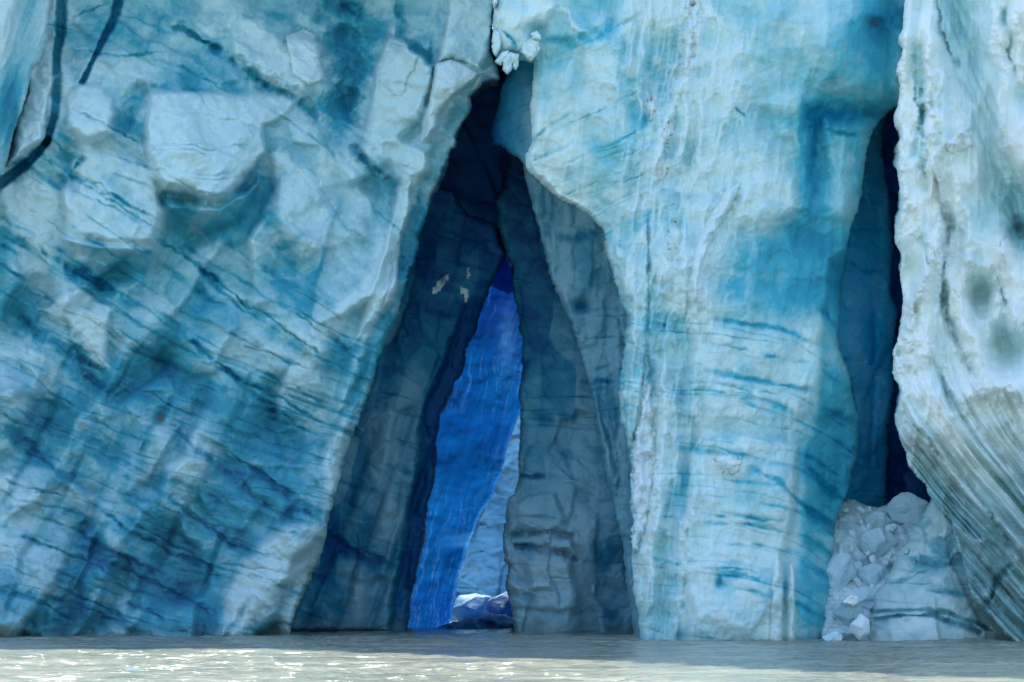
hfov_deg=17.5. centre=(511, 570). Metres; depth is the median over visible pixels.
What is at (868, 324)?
recess wall
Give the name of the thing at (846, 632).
ice boulder
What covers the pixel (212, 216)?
ice cliff
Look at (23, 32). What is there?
ice fin
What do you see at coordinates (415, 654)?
water
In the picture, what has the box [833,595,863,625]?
ice boulder
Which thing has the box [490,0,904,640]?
ice column
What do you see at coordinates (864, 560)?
ice boulder
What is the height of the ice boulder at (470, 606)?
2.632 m
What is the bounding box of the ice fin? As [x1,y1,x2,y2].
[0,0,49,174]
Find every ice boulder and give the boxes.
[453,593,491,620]
[486,591,512,616]
[822,631,842,640]
[825,625,858,640]
[826,552,855,591]
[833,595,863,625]
[839,522,862,547]
[848,549,870,566]
[849,614,869,639]
[853,587,875,597]
[857,527,898,557]
[857,563,887,586]
[865,510,893,529]
[886,492,927,524]
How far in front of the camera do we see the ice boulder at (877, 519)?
193.84 m
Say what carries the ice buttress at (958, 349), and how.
in the water
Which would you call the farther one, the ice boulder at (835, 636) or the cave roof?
the cave roof
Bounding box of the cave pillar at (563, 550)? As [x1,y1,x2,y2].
[495,151,633,632]
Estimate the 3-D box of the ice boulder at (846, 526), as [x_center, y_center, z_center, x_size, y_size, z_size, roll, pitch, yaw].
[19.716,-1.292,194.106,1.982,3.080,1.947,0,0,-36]
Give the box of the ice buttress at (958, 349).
[892,0,1023,640]
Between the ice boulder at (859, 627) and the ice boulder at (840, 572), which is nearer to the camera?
the ice boulder at (859, 627)
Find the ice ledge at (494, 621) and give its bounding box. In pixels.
[437,612,513,629]
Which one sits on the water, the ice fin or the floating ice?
the floating ice
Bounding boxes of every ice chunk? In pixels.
[848,529,855,535]
[869,555,875,562]
[884,524,894,531]
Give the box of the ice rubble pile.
[821,499,914,640]
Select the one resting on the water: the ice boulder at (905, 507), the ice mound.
the ice mound
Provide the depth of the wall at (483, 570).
261.99 m
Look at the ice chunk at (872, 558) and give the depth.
192.19 m
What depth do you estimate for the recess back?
216.93 m
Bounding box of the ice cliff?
[0,0,499,636]
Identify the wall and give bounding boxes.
[291,185,505,631]
[452,415,520,619]
[837,117,898,506]
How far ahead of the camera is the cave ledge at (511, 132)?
200.63 m
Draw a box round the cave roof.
[440,29,512,278]
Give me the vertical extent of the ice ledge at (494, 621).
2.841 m
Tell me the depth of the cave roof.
219.87 m
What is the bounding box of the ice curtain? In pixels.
[408,256,523,627]
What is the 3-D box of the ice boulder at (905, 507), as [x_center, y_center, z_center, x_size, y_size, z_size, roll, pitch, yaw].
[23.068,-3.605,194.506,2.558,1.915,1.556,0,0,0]
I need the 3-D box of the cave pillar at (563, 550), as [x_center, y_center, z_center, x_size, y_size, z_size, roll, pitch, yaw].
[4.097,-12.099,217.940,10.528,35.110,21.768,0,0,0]
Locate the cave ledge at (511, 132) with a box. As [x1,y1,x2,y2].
[491,61,539,181]
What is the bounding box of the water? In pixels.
[0,620,1023,681]
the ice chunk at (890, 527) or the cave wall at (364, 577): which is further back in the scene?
the cave wall at (364, 577)
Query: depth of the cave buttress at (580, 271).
204.10 m
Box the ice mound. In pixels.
[868,498,1010,640]
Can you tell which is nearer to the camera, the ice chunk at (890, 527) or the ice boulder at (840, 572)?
the ice boulder at (840, 572)
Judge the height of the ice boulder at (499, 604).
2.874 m
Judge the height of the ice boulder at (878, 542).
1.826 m
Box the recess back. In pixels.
[882,114,930,502]
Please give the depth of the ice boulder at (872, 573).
191.63 m
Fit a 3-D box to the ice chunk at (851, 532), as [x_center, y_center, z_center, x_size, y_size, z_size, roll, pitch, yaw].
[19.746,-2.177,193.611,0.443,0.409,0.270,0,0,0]
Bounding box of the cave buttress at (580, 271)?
[523,164,639,634]
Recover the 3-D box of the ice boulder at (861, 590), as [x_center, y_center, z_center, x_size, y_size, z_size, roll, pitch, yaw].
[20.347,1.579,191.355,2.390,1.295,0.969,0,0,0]
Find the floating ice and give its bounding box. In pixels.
[123,667,141,670]
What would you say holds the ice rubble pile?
in the water
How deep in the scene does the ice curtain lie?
230.04 m
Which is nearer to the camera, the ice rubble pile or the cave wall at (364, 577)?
the ice rubble pile

